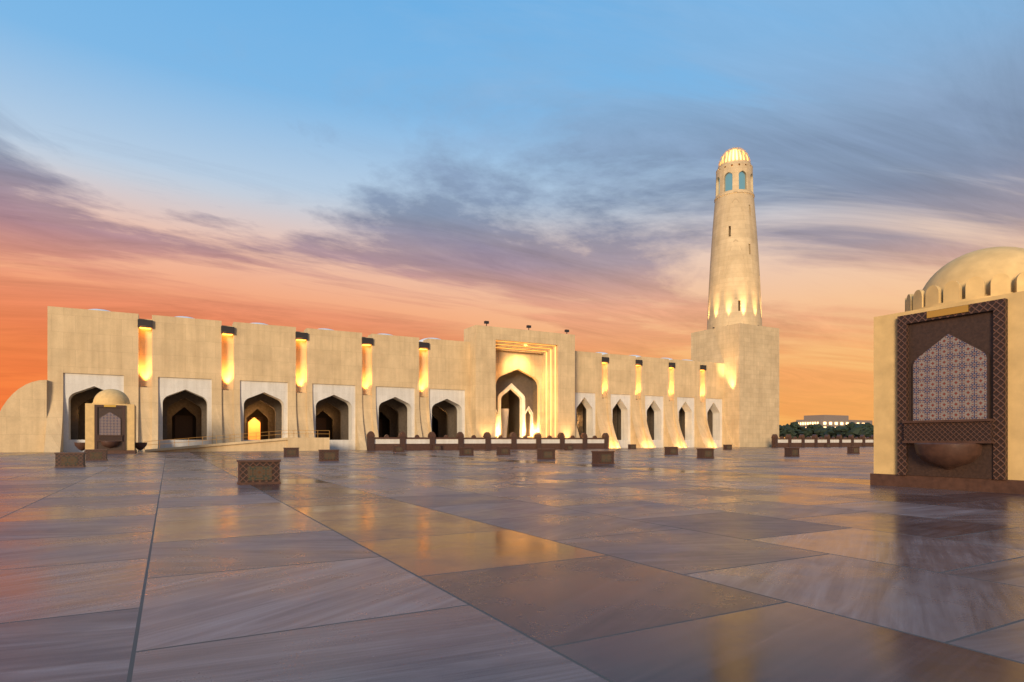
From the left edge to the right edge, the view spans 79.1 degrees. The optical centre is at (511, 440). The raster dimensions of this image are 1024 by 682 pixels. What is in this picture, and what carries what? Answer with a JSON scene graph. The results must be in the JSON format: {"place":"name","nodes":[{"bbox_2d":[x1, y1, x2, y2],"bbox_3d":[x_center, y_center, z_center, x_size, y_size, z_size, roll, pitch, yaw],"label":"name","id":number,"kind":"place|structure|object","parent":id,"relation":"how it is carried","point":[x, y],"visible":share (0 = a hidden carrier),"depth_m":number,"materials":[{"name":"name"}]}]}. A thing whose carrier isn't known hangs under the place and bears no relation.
{"place":"outdoors","nodes":[
{"label":"outdoors","id":0,"kind":"place"},
{"bbox_2d":[74,441,146,450],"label":"fountain basins","id":1,"kind":"object","parent":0,"point":[140,446],"visible":0.87,"depth_m":65.82,"materials":[{"name":"brown stone"}]},
{"bbox_2d":[89,309,692,360],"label":"roof domes","id":2,"kind":"structure","parent":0,"point":[421,340],"depth_m":100.36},
{"bbox_2d":[501,409,508,437],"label":"portal sculpture","id":3,"kind":"object","parent":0,"point":[504,417],"visible":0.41,"depth_m":111.18,"materials":[{"name":"beige stone"}]},
{"bbox_2d":[0,447,1023,681],"bbox_3d":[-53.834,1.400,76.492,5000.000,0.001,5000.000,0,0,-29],"label":"ground","id":4,"kind":"structure","parent":0,"point":[775,564],"depth_m":6.68,"materials":[{"name":"stone"}]},
{"bbox_2d":[0,380,46,452],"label":"curved wall","id":5,"kind":"structure","parent":4,"relation":"on","point":[23,415],"depth_m":73.63,"materials":[{"name":"stone"}]},
{"bbox_2d":[84,403,136,453],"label":"fountain kiosk","id":6,"kind":"object","parent":4,"relation":"on","point":[110,422],"visible":0.96,"depth_m":65.82,"materials":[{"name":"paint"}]},
{"bbox_2d":[93,389,129,403],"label":"dome","id":7,"kind":"structure","parent":6,"relation":"attached to","point":[110,396],"depth_m":66.62,"materials":[{"name":"beige stone"}]},
{"bbox_2d":[145,438,329,451],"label":"ramp","id":8,"kind":"structure","parent":4,"relation":"on","point":[301,444],"depth_m":81.62,"materials":[{"name":"stone"}]},
{"bbox_2d":[144,430,329,449],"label":"ramp railing","id":9,"kind":"object","parent":8,"relation":"on","point":[216,439],"visible":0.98,"depth_m":80.02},
{"bbox_2d":[44,306,472,451],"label":"wing wall","id":10,"kind":"structure","parent":4,"relation":"on","point":[83,341],"depth_m":85.44,"materials":[{"name":"beige stone"}]},
{"bbox_2d":[63,373,464,451],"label":"wing frames","id":11,"kind":"structure","parent":10,"relation":"attached to","point":[74,383],"depth_m":86.67,"materials":[{"name":"white stone"}]},
{"bbox_2d":[138,319,428,394],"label":"wall lights","id":12,"kind":"object","parent":10,"relation":"attached to","point":[225,330],"visible":1,"depth_m":88.82,"materials":[{"name":"black metal"}]},
{"bbox_2d":[71,388,679,439],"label":"archway openings","id":13,"kind":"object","parent":10,"relation":"attached to","point":[391,410],"depth_m":94.18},
{"bbox_2d":[172,407,436,439],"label":"arches","id":14,"kind":"structure","parent":4,"relation":"on","point":[184,411],"depth_m":97.58,"materials":[{"name":"brown stone"}]},
{"bbox_2d":[248,418,259,439],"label":"lit doorway","id":15,"kind":"structure","parent":14,"relation":"attached to","point":[253,426],"depth_m":93.98,"materials":[{"name":"yellow"}]},
{"bbox_2d":[54,444,859,484],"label":"benches","id":16,"kind":"object","parent":4,"relation":"on","point":[257,471],"visible":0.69,"depth_m":37.20,"materials":[{"name":"brown stone"}]},
{"bbox_2d":[366,431,608,450],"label":"balustrade","id":17,"kind":"object","parent":4,"relation":"on","point":[486,441],"visible":1,"depth_m":93.98,"materials":[{"name":"brown stone"}]},
{"bbox_2d":[464,325,574,437],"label":"portal","id":18,"kind":"object","parent":4,"relation":"on","point":[490,363],"visible":0.83,"depth_m":106.80,"materials":[{"name":"stone"}]},
{"bbox_2d":[496,369,532,437],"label":"portal inner screen","id":19,"kind":"object","parent":18,"relation":"in","point":[519,384],"visible":0.59,"depth_m":110.85,"materials":[{"name":"beige stone"}]},
{"bbox_2d":[501,379,536,437],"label":"portal vestibule","id":20,"kind":"object","parent":18,"relation":"in","point":[510,400],"visible":0.06,"depth_m":117.38,"materials":[{"name":"brown stone"}]},
{"bbox_2d":[496,341,555,436],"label":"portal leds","id":21,"kind":"object","parent":18,"relation":"attached to","point":[546,380],"visible":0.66,"depth_m":108.79,"materials":[{"name":"yellow"}]},
{"bbox_2d":[484,321,568,333],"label":"rooftop floodlights","id":22,"kind":"object","parent":18,"relation":"on","point":[527,326],"visible":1,"depth_m":105.33,"materials":[{"name":"black metal"}]},
{"bbox_2d":[575,351,734,447],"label":"wing wall","id":23,"kind":"structure","parent":4,"relation":"on","point":[625,375],"depth_m":120.99,"materials":[{"name":"beige stone"}]},
{"bbox_2d":[575,392,721,447],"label":"wing frames","id":24,"kind":"structure","parent":23,"relation":"attached to","point":[622,402],"depth_m":122.84,"materials":[{"name":"white stone"}]},
{"bbox_2d":[602,357,705,399],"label":"wall lights","id":25,"kind":"object","parent":23,"relation":"attached to","point":[640,363],"visible":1,"depth_m":119.92,"materials":[{"name":"black metal"}]},
{"bbox_2d":[691,323,778,446],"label":"minaret base","id":26,"kind":"object","parent":4,"relation":"on","point":[747,355],"visible":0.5,"depth_m":130.52,"materials":[{"name":"beige stone"}]},
{"bbox_2d":[707,162,761,329],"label":"minaret","id":27,"kind":"object","parent":26,"relation":"on","point":[734,295],"visible":0.93,"depth_m":132.61,"materials":[{"name":"beige stone"}]},
{"bbox_2d":[719,172,744,190],"bbox_3d":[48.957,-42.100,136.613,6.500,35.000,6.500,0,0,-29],"label":"windows","id":28,"kind":"structure","parent":27,"relation":"in","point":[728,182],"depth_m":133.79,"materials":[{"name":"teal glass"}]},
{"bbox_2d":[718,147,750,167],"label":"minaret dome ribs","id":29,"kind":"object","parent":27,"relation":"on","point":[724,161],"visible":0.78,"depth_m":134.16,"materials":[{"name":"beige stone"}]},
{"bbox_2d":[771,434,873,446],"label":"balustrade","id":30,"kind":"object","parent":4,"relation":"on","point":[801,440],"visible":0.47,"depth_m":133.06,"materials":[{"name":"brown stone"}]},
{"bbox_2d":[779,421,873,437],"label":"tree line","id":31,"kind":"object","parent":4,"relation":"on","point":[794,429],"visible":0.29,"depth_m":327.10,"materials":[{"name":"green plant"}]},
{"bbox_2d":[870,291,1023,493],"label":"fountain kiosk","id":32,"kind":"object","parent":4,"relation":"on","point":[951,373],"visible":0.98,"depth_m":17.50,"materials":[{"name":"paint"}]},
{"bbox_2d":[914,443,982,469],"bbox_3d":[12.089,0.504,17.449,0.855,0.877,1.710,0,0,-29],"label":"fountain basin","id":33,"kind":"object","parent":32,"relation":"attached to","point":[948,456],"visible":0.98,"depth_m":17.10,"materials":[{"name":"brown stone"}]},
{"bbox_2d":[905,246,1023,311],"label":"dome","id":34,"kind":"object","parent":32,"relation":"on","point":[985,273],"visible":0.64,"depth_m":17.65,"materials":[{"name":"beige stone"}]},
{"bbox_2d":[0,0,1023,437],"label":"sky","id":35,"kind":"structure","parent":0,"point":[422,169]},
{"bbox_2d":[454,405,712,439],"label":"arcade partitions","id":36,"kind":"object","parent":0,"point":[709,418],"visible":0.04,"depth_m":128.12,"materials":[{"name":"beige stone"}]},
{"bbox_2d":[720,149,747,163],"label":"minaret dome glow","id":37,"kind":"object","parent":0,"point":[733,155],"visible":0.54,"depth_m":134.19,"materials":[{"name":"yellow"}]},
{"bbox_2d":[796,415,871,438],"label":"building","id":38,"kind":"structure","parent":0,"point":[827,419],"depth_m":551.66,"materials":[{"name":"white"}]},
{"bbox_2d":[800,422,858,427],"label":"building windows","id":39,"kind":"structure","parent":38,"relation":"in","point":[836,423],"depth_m":549.26,"materials":[{"name":"white glass"}]}
]}

